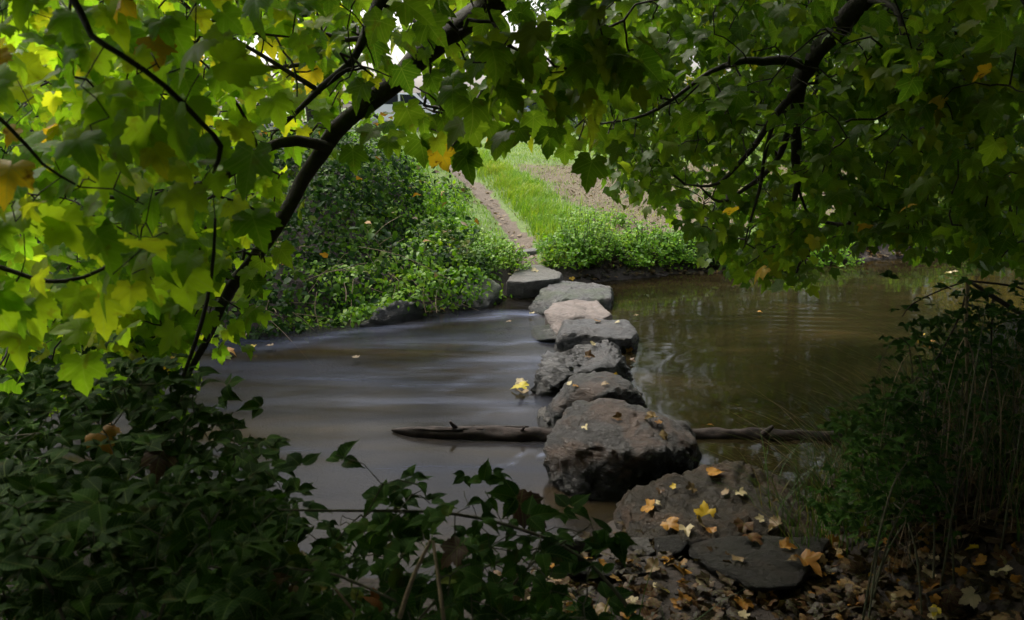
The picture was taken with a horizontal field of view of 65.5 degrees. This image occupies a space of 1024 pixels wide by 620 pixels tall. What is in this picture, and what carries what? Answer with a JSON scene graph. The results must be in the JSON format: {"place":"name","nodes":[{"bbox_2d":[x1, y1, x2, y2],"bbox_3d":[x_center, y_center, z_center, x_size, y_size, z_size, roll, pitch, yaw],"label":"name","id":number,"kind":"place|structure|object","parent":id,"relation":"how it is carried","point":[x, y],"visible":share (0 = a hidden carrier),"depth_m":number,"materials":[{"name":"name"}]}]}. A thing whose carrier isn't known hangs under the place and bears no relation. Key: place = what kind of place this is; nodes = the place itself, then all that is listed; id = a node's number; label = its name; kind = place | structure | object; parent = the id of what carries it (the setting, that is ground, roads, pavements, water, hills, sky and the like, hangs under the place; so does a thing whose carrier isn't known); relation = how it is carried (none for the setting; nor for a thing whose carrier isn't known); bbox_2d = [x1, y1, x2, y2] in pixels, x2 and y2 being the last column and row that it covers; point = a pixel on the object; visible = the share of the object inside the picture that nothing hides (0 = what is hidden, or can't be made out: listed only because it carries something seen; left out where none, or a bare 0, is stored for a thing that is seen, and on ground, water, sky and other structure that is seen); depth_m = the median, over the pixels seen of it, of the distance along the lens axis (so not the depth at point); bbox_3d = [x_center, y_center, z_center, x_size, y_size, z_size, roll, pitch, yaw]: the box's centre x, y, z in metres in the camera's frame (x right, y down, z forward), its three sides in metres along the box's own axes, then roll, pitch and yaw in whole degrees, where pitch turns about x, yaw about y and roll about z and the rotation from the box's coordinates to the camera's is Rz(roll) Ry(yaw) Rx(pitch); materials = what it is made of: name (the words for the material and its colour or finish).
{"place":"outdoors","nodes":[
{"label":"outdoors","id":0,"kind":"place"},
{"bbox_2d":[2,512,749,619],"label":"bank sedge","id":1,"kind":"object","parent":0,"point":[14,618],"visible":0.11,"depth_m":2.48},
{"bbox_2d":[20,0,839,108],"label":"sky","id":2,"kind":"structure","parent":0,"point":[396,52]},
{"bbox_2d":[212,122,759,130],"bbox_3d":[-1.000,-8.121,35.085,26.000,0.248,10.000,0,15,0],"label":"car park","id":3,"kind":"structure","parent":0,"point":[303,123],"depth_m":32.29,"materials":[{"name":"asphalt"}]},
{"bbox_2d":[360,93,463,126],"bbox_3d":[-4.146,-8.246,32.979,4.300,1.449,1.850,4,15,14],"label":"parked car","id":4,"kind":"object","parent":3,"relation":"on","point":[387,106],"visible":0.11,"depth_m":32.18,"materials":[{"name":"white paint"}]},
{"bbox_2d":[0,108,1023,619],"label":"ground","id":5,"kind":"structure","parent":0,"point":[510,222],"depth_m":7.30,"materials":[{"name":"soil"}]},
{"bbox_2d":[0,0,282,396],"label":"maple tree","id":6,"kind":"object","parent":5,"relation":"on","point":[99,122],"visible":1,"depth_m":1.47,"materials":[{"name":"green plant"}]},
{"bbox_2d":[0,335,338,571],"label":"bramble bush","id":7,"kind":"object","parent":5,"relation":"on","point":[135,401],"visible":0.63,"depth_m":1.97,"materials":[{"name":"plant"}]},
{"bbox_2d":[84,422,120,454],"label":"caught leaf","id":8,"kind":"object","parent":7,"relation":"on","point":[111,431],"visible":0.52,"depth_m":1.94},
{"bbox_2d":[140,442,177,484],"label":"caught leaf","id":9,"kind":"object","parent":7,"relation":"attached to","point":[157,467],"visible":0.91,"depth_m":1.96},
{"bbox_2d":[0,446,347,619],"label":"bramble bush","id":10,"kind":"object","parent":5,"relation":"on","point":[50,571],"visible":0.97,"depth_m":1.47,"materials":[{"name":"plant"}]},
{"bbox_2d":[0,0,437,429],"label":"maple tree","id":11,"kind":"object","parent":5,"relation":"on","point":[279,101],"visible":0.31,"depth_m":2.58,"materials":[{"name":"green plant"}]},
{"bbox_2d":[0,114,478,339],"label":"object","id":12,"kind":"object","parent":5,"relation":"on","point":[336,287],"visible":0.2,"depth_m":7.83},
{"bbox_2d":[3,117,482,251],"bbox_3d":[-4.678,-2.658,13.970,8.907,1.478,11.722,0,15,0],"label":"ivy groundcover","id":13,"kind":"object","parent":5,"relation":"on","point":[347,169],"visible":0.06,"depth_m":8.90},
{"bbox_2d":[0,131,500,350],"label":"ivy groundcover","id":14,"kind":"object","parent":5,"relation":"on","point":[284,308],"visible":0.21,"depth_m":7.97,"materials":[{"name":"plant"}]},
{"bbox_2d":[252,2,396,121],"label":"broadleaf tree","id":15,"kind":"object","parent":5,"relation":"on","point":[308,114],"visible":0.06,"depth_m":41.44,"materials":[{"name":"green plant"}]},
{"bbox_2d":[214,101,468,227],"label":"mound litter","id":16,"kind":"object","parent":5,"relation":"on","point":[462,189],"visible":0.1,"depth_m":9.92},
{"bbox_2d":[207,215,476,341],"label":"dead stems","id":17,"kind":"object","parent":5,"relation":"on","point":[358,282],"visible":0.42,"depth_m":7.36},
{"bbox_2d":[230,108,478,264],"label":"mound litter","id":18,"kind":"object","parent":5,"relation":"on","point":[324,254],"visible":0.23,"depth_m":8.65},
{"bbox_2d":[242,110,511,331],"bbox_3d":[-1.798,-1.974,11.703,2.445,1.947,10.737,-2,15,-8],"label":"bramble groundcover","id":19,"kind":"object","parent":5,"relation":"on","point":[458,218],"visible":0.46,"depth_m":7.72,"materials":[{"name":"plant"}]},
{"bbox_2d":[359,300,426,326],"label":"bank boulder","id":20,"kind":"object","parent":5,"relation":"on","point":[392,313],"visible":0.42,"depth_m":7.13,"materials":[{"name":"grey stone"}]},
{"bbox_2d":[186,439,645,619],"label":"bramble bush","id":21,"kind":"object","parent":5,"relation":"on","point":[464,585],"visible":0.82,"depth_m":1.72,"materials":[{"name":"plant"}]},
{"bbox_2d":[440,536,468,569],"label":"caught leaf","id":22,"kind":"object","parent":21,"relation":"hanging from","point":[454,550],"visible":1,"depth_m":1.57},
{"bbox_2d":[513,489,546,529],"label":"caught leaf","id":23,"kind":"object","parent":21,"relation":"attached to","point":[520,516],"visible":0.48,"depth_m":1.80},
{"bbox_2d":[408,243,502,280],"bbox_3d":[-0.583,-0.427,8.045,0.820,0.443,0.726,-11,18,-36],"label":"leafy plant","id":24,"kind":"object","parent":5,"relation":"on","point":[472,263],"visible":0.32,"depth_m":7.98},
{"bbox_2d":[448,181,472,201],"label":"leafy plant","id":25,"kind":"object","parent":5,"relation":"on","point":[464,185],"visible":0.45,"depth_m":12.05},
{"bbox_2d":[439,277,502,309],"bbox_3d":[-0.457,-0.079,7.979,0.762,0.551,0.901,0,15,0],"label":"bank boulder","id":26,"kind":"object","parent":5,"relation":"on","point":[492,298],"visible":0.27,"depth_m":7.72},
{"bbox_2d":[437,227,507,255],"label":"leafy plant","id":27,"kind":"object","parent":5,"relation":"on","point":[485,234],"visible":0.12,"depth_m":8.69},
{"bbox_2d":[438,169,541,261],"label":"path litter","id":28,"kind":"object","parent":5,"relation":"on","point":[502,218],"visible":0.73,"depth_m":11.21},
{"bbox_2d":[456,233,538,274],"bbox_3d":[-0.204,-0.571,8.466,0.798,0.498,0.852,13,20,41],"label":"leafy plant","id":29,"kind":"object","parent":5,"relation":"on","point":[503,254],"visible":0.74,"depth_m":8.38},
{"bbox_2d":[0,0,1023,399],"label":"maple tree","id":30,"kind":"object","parent":5,"relation":"on","point":[936,92],"visible":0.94,"depth_m":3.31,"materials":[{"name":"green plant"}]},
{"bbox_2d":[516,248,536,254],"bbox_3d":[0.202,-0.631,9.161,0.308,0.154,0.185,-2,15,-8],"label":"path step","id":31,"kind":"object","parent":5,"relation":"on","point":[531,251],"visible":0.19,"depth_m":9.08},
{"bbox_2d":[506,264,563,298],"bbox_3d":[0.257,-0.204,8.482,0.643,0.487,1.170,0,15,0],"label":"landing stone","id":32,"kind":"object","parent":5,"relation":"on","point":[524,284],"visible":0.52,"depth_m":8.02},
{"bbox_2d":[476,147,607,267],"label":"long grass","id":33,"kind":"structure","parent":5,"relation":"on","point":[526,186],"depth_m":12.10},
{"bbox_2d":[532,227,603,272],"bbox_3d":[0.613,-0.661,8.786,0.790,0.458,0.672,0,15,0],"label":"leafy plant","id":34,"kind":"object","parent":5,"relation":"on","point":[543,250],"visible":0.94,"depth_m":8.69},
{"bbox_2d":[529,281,613,314],"bbox_3d":[0.586,-0.006,7.856,0.876,0.447,1.003,0,15,0],"label":"stepping stone","id":35,"kind":"object","parent":5,"relation":"on","point":[561,291],"visible":0.41,"depth_m":7.64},
{"bbox_2d":[552,532,593,556],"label":"bank stone","id":36,"kind":"object","parent":5,"relation":"on","point":[578,547],"visible":0.2,"depth_m":3.36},
{"bbox_2d":[544,299,612,334],"bbox_3d":[0.592,0.184,7.047,0.632,0.469,0.833,0,15,0],"label":"stepping stone","id":37,"kind":"object","parent":5,"relation":"on","point":[556,314],"visible":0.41,"depth_m":6.87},
{"bbox_2d":[530,339,633,395],"bbox_3d":[0.501,0.538,5.655,0.759,0.514,0.691,0,15,0],"label":"stepping stone","id":38,"kind":"object","parent":5,"relation":"on","point":[555,371],"visible":0.38,"depth_m":5.45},
{"bbox_2d":[554,212,624,267],"bbox_3d":[0.857,-0.790,8.909,0.715,0.606,0.703,-11,18,-37],"label":"leafy plant","id":39,"kind":"object","parent":5,"relation":"on","point":[605,230],"visible":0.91,"depth_m":8.83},
{"bbox_2d":[544,204,636,226],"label":"leafy plant","id":40,"kind":"object","parent":5,"relation":"on","point":[620,217],"visible":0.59,"depth_m":10.39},
{"bbox_2d":[504,0,698,78],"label":"broadleaf tree","id":41,"kind":"object","parent":5,"relation":"on","point":[544,7],"visible":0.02,"depth_m":38.17,"materials":[{"name":"green plant"}]},
{"bbox_2d":[593,602,609,615],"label":"fallen leaf","id":42,"kind":"object","parent":5,"relation":"on","point":[600,605],"visible":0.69,"depth_m":2.75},
{"bbox_2d":[567,558,647,577],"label":"bank stone","id":43,"kind":"object","parent":5,"relation":"on","point":[617,566],"visible":0.33,"depth_m":3.01,"materials":[{"name":"stone"}]},
{"bbox_2d":[543,398,701,501],"bbox_3d":[0.604,0.836,4.246,0.891,0.663,0.739,0,15,0],"label":"stepping stone","id":44,"kind":"object","parent":5,"relation":"on","point":[604,456],"visible":0.57,"depth_m":3.99,"materials":[{"name":"stone"}]},
{"bbox_2d":[597,231,656,269],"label":"leafy plant","id":45,"kind":"object","parent":5,"relation":"on","point":[634,258],"visible":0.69,"depth_m":8.95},
{"bbox_2d":[628,583,640,594],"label":"fallen leaf","id":46,"kind":"object","parent":5,"relation":"on","point":[635,588],"visible":0.98,"depth_m":2.87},
{"bbox_2d":[627,537,655,555],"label":"bank stone","id":47,"kind":"object","parent":5,"relation":"on","point":[642,542],"visible":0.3,"depth_m":3.23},
{"bbox_2d":[641,608,658,619],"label":"fallen leaf","id":48,"kind":"object","parent":5,"relation":"on","point":[644,613],"visible":0.85,"depth_m":2.71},
{"bbox_2d":[644,586,657,596],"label":"fallen leaf","id":49,"kind":"object","parent":5,"relation":"on","point":[652,594],"visible":0.91,"depth_m":2.85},
{"bbox_2d":[619,219,688,270],"bbox_3d":[1.618,-0.770,9.196,0.844,0.581,0.678,0,15,0],"label":"leafy plant","id":50,"kind":"object","parent":5,"relation":"on","point":[658,242],"visible":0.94,"depth_m":9.15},
{"bbox_2d":[403,142,941,270],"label":"grass","id":51,"kind":"structure","parent":5,"relation":"on","point":[524,155],"depth_m":13.59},
{"bbox_2d":[670,596,682,609],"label":"fallen leaf","id":52,"kind":"object","parent":5,"relation":"on","point":[675,604],"visible":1,"depth_m":2.79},
{"bbox_2d":[673,563,691,575],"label":"fallen leaf","id":53,"kind":"object","parent":5,"relation":"on","point":[683,571],"visible":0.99,"depth_m":3.00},
{"bbox_2d":[679,583,691,594],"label":"fallen leaf","id":54,"kind":"object","parent":5,"relation":"on","point":[687,589],"visible":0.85,"depth_m":2.88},
{"bbox_2d":[659,227,713,268],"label":"leafy plant","id":55,"kind":"object","parent":5,"relation":"on","point":[690,260],"visible":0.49,"depth_m":9.19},
{"bbox_2d":[692,597,703,609],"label":"fallen leaf","id":56,"kind":"object","parent":5,"relation":"on","point":[695,603],"visible":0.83,"depth_m":2.77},
{"bbox_2d":[697,584,711,596],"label":"fallen leaf","id":57,"kind":"object","parent":5,"relation":"on","point":[706,593],"visible":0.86,"depth_m":2.85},
{"bbox_2d":[683,238,742,269],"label":"leafy plant","id":58,"kind":"object","parent":5,"relation":"on","point":[712,263],"visible":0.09,"depth_m":9.27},
{"bbox_2d":[613,460,817,549],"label":"bank slab","id":59,"kind":"structure","parent":5,"relation":"on","point":[680,502],"depth_m":3.55,"materials":[{"name":"stone"}]},
{"bbox_2d":[640,499,654,512],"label":"fallen leaf","id":60,"kind":"object","parent":59,"relation":"on","point":[648,507],"visible":1,"depth_m":3.53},
{"bbox_2d":[660,516,678,530],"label":"fallen leaf","id":61,"kind":"object","parent":59,"relation":"on","point":[671,522],"visible":0.98,"depth_m":3.28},
{"bbox_2d":[654,535,687,555],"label":"bank stone","id":62,"kind":"object","parent":59,"relation":"on","point":[674,545],"visible":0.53,"depth_m":3.17,"materials":[{"name":"stone"}]},
{"bbox_2d":[679,523,693,536],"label":"fallen leaf","id":63,"kind":"object","parent":59,"relation":"on","point":[688,528],"visible":1,"depth_m":3.22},
{"bbox_2d":[685,481,696,492],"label":"fallen leaf","id":64,"kind":"object","parent":59,"relation":"on","point":[690,486],"visible":1,"depth_m":3.63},
{"bbox_2d":[694,500,715,518],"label":"fallen leaf","id":65,"kind":"object","parent":59,"relation":"on","point":[703,510],"visible":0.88,"depth_m":3.40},
{"bbox_2d":[706,467,721,475],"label":"fallen leaf","id":66,"kind":"object","parent":59,"relation":"on","point":[712,471],"visible":1,"depth_m":3.72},
{"bbox_2d":[733,517,753,532],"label":"fallen leaf","id":67,"kind":"object","parent":59,"relation":"on","point":[741,525],"visible":0.99,"depth_m":3.34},
{"bbox_2d":[768,515,782,531],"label":"fallen leaf","id":68,"kind":"object","parent":59,"relation":"on","point":[772,524],"visible":0.91,"depth_m":3.36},
{"bbox_2d":[585,220,854,259],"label":"waterside herbs","id":69,"kind":"object","parent":5,"relation":"on","point":[654,234],"visible":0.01,"depth_m":9.31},
{"bbox_2d":[535,158,939,234],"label":"meadow litter","id":70,"kind":"object","parent":5,"relation":"on","point":[621,193],"visible":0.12,"depth_m":12.54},
{"bbox_2d":[467,453,1011,619],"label":"pebbles","id":71,"kind":"object","parent":5,"relation":"on","point":[714,595],"visible":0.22,"depth_m":2.89,"materials":[{"name":"gravel"}]},
{"bbox_2d":[734,596,753,609],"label":"fallen leaf","id":72,"kind":"object","parent":5,"relation":"on","point":[744,603],"visible":1,"depth_m":2.79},
{"bbox_2d":[738,609,749,618],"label":"fallen leaf","id":73,"kind":"object","parent":5,"relation":"on","point":[741,613],"visible":0.92,"depth_m":2.73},
{"bbox_2d":[575,242,935,280],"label":"shore litter","id":74,"kind":"object","parent":5,"relation":"on","point":[651,271],"visible":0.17,"depth_m":9.06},
{"bbox_2d":[493,375,1023,619],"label":"leaf litter","id":75,"kind":"object","parent":5,"relation":"on","point":[856,567],"visible":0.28,"depth_m":2.86,"materials":[{"name":"plant"}]},
{"bbox_2d":[644,556,659,571],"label":"fallen leaf","id":76,"kind":"object","parent":75,"relation":"on","point":[649,565],"visible":0.94,"depth_m":3.00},
{"bbox_2d":[678,590,691,600],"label":"fallen leaf","id":77,"kind":"object","parent":75,"relation":"on","point":[685,596],"visible":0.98,"depth_m":2.81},
{"bbox_2d":[805,607,818,619],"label":"fallen leaf","id":78,"kind":"object","parent":75,"relation":"on","point":[808,616],"visible":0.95,"depth_m":2.73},
{"bbox_2d":[922,565,935,577],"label":"fallen leaf","id":79,"kind":"object","parent":75,"relation":"on","point":[926,570],"visible":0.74,"depth_m":2.85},
{"bbox_2d":[927,607,942,619],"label":"fallen leaf","id":80,"kind":"object","parent":75,"relation":"on","point":[932,609],"visible":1,"depth_m":2.61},
{"bbox_2d":[929,593,941,604],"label":"fallen leaf","id":81,"kind":"object","parent":75,"relation":"on","point":[935,598],"visible":1,"depth_m":2.61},
{"bbox_2d":[941,584,963,605],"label":"fallen leaf","id":82,"kind":"object","parent":75,"relation":"on","point":[953,593],"visible":1,"depth_m":2.58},
{"bbox_2d":[958,586,980,607],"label":"fallen leaf","id":83,"kind":"object","parent":75,"relation":"on","point":[971,598],"visible":1,"depth_m":2.56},
{"bbox_2d":[974,553,986,564],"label":"fallen leaf","id":84,"kind":"object","parent":75,"relation":"on","point":[980,559],"visible":1,"depth_m":2.77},
{"bbox_2d":[689,535,829,591],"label":"bank slab","id":85,"kind":"structure","parent":5,"relation":"on","point":[765,566],"depth_m":3.00,"materials":[{"name":"stone"}]},
{"bbox_2d":[742,533,762,545],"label":"fallen leaf","id":86,"kind":"object","parent":85,"relation":"on","point":[752,537],"visible":1,"depth_m":3.14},
{"bbox_2d":[777,537,796,549],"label":"fallen leaf","id":87,"kind":"object","parent":85,"relation":"on","point":[784,543],"visible":1,"depth_m":3.09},
{"bbox_2d":[794,548,823,576],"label":"fallen leaf","id":88,"kind":"object","parent":85,"relation":"on","point":[807,557],"visible":1,"depth_m":2.95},
{"bbox_2d":[756,595,777,609],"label":"fallen leaf","id":89,"kind":"object","parent":5,"relation":"on","point":[771,607],"visible":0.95,"depth_m":2.80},
{"bbox_2d":[784,588,805,599],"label":"fallen leaf","id":90,"kind":"object","parent":5,"relation":"on","point":[794,593],"visible":0.95,"depth_m":2.85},
{"bbox_2d":[822,576,832,587],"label":"fallen leaf","id":91,"kind":"object","parent":5,"relation":"on","point":[826,580],"visible":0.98,"depth_m":2.92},
{"bbox_2d":[807,223,864,266],"bbox_3d":[3.720,-0.794,9.807,1.152,0.588,0.899,0,15,0],"label":"leafy plant","id":92,"kind":"object","parent":5,"relation":"on","point":[850,258],"visible":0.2,"depth_m":9.60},
{"bbox_2d":[692,280,1023,554],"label":"bank sedge","id":93,"kind":"object","parent":5,"relation":"on","point":[818,483],"visible":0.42,"depth_m":3.26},
{"bbox_2d":[697,282,1023,585],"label":"dry grass","id":94,"kind":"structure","parent":5,"relation":"on","point":[965,507],"depth_m":3.08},
{"bbox_2d":[806,366,963,619],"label":"bramble bush","id":95,"kind":"object","parent":5,"relation":"on","point":[882,473],"visible":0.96,"depth_m":2.82,"materials":[{"name":"plant"}]},
{"bbox_2d":[907,550,929,559],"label":"fallen leaf","id":96,"kind":"object","parent":5,"relation":"on","point":[922,555],"visible":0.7,"depth_m":2.94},
{"bbox_2d":[915,600,928,617],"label":"fallen leaf","id":97,"kind":"object","parent":5,"relation":"on","point":[925,609],"visible":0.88,"depth_m":2.67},
{"bbox_2d":[858,270,1023,607],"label":"bramble bush","id":98,"kind":"object","parent":5,"relation":"on","point":[992,310],"visible":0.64,"depth_m":3.07,"materials":[{"name":"green plant"}]},
{"bbox_2d":[925,584,974,618],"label":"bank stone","id":99,"kind":"object","parent":5,"relation":"on","point":[968,607],"visible":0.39,"depth_m":2.61,"materials":[{"name":"stone"}]},
{"bbox_2d":[950,566,967,575],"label":"fallen leaf","id":100,"kind":"object","parent":5,"relation":"on","point":[961,570],"visible":0.77,"depth_m":2.78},
{"bbox_2d":[960,550,980,566],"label":"fallen leaf","id":101,"kind":"object","parent":5,"relation":"on","point":[971,560],"visible":1,"depth_m":2.81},
{"bbox_2d":[961,572,983,584],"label":"fallen leaf","id":102,"kind":"object","parent":5,"relation":"on","point":[970,575],"visible":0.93,"depth_m":2.72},
{"bbox_2d":[989,586,1001,599],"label":"fallen leaf","id":103,"kind":"object","parent":5,"relation":"on","point":[994,596],"visible":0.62,"depth_m":2.60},
{"bbox_2d":[990,613,1009,619],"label":"fallen leaf","id":104,"kind":"object","parent":5,"relation":"on","point":[1000,617],"visible":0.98,"depth_m":2.50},
{"bbox_2d":[991,549,1013,566],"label":"fallen leaf","id":105,"kind":"object","parent":5,"relation":"on","point":[1004,553],"visible":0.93,"depth_m":2.73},
{"bbox_2d":[998,565,1012,574],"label":"fallen leaf","id":106,"kind":"object","parent":5,"relation":"on","point":[1006,568],"visible":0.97,"depth_m":2.67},
{"bbox_2d":[1010,574,1022,584],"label":"fallen leaf","id":107,"kind":"object","parent":5,"relation":"on","point":[1015,578],"visible":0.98,"depth_m":2.60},
{"bbox_2d":[1,257,1023,583],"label":"river water","id":108,"kind":"structure","parent":0,"point":[717,349],"depth_m":5.69,"materials":[{"name":"liquid"}]},
{"bbox_2d":[511,381,528,388],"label":"fallen leaf","id":109,"kind":"object","parent":108,"relation":"on","point":[523,384],"visible":1,"depth_m":5.42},
{"bbox_2d":[536,406,550,423],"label":"river stone","id":110,"kind":"object","parent":108,"relation":"on","point":[541,411],"visible":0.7,"depth_m":4.91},
{"bbox_2d":[531,324,556,341],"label":"river stone","id":111,"kind":"object","parent":108,"relation":"in","point":[544,333],"visible":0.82,"depth_m":6.61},
{"bbox_2d":[537,371,646,427],"bbox_3d":[0.517,0.654,5.077,0.741,0.546,0.641,0,15,0],"label":"stepping stone","id":112,"kind":"object","parent":108,"relation":"in","point":[589,388],"visible":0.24,"depth_m":4.86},
{"bbox_2d":[554,319,638,351],"bbox_3d":[0.693,0.314,6.585,0.738,0.478,0.745,0,15,0],"label":"stepping stone","id":113,"kind":"object","parent":108,"relation":"in","point":[622,334],"visible":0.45,"depth_m":6.30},
{"bbox_2d":[391,421,841,441],"bbox_3d":[0.597,0.722,4.654,2.636,0.154,0.149,0,15,1],"label":"fallen log","id":114,"kind":"object","parent":108,"relation":"in","point":[500,433],"visible":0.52,"depth_m":4.63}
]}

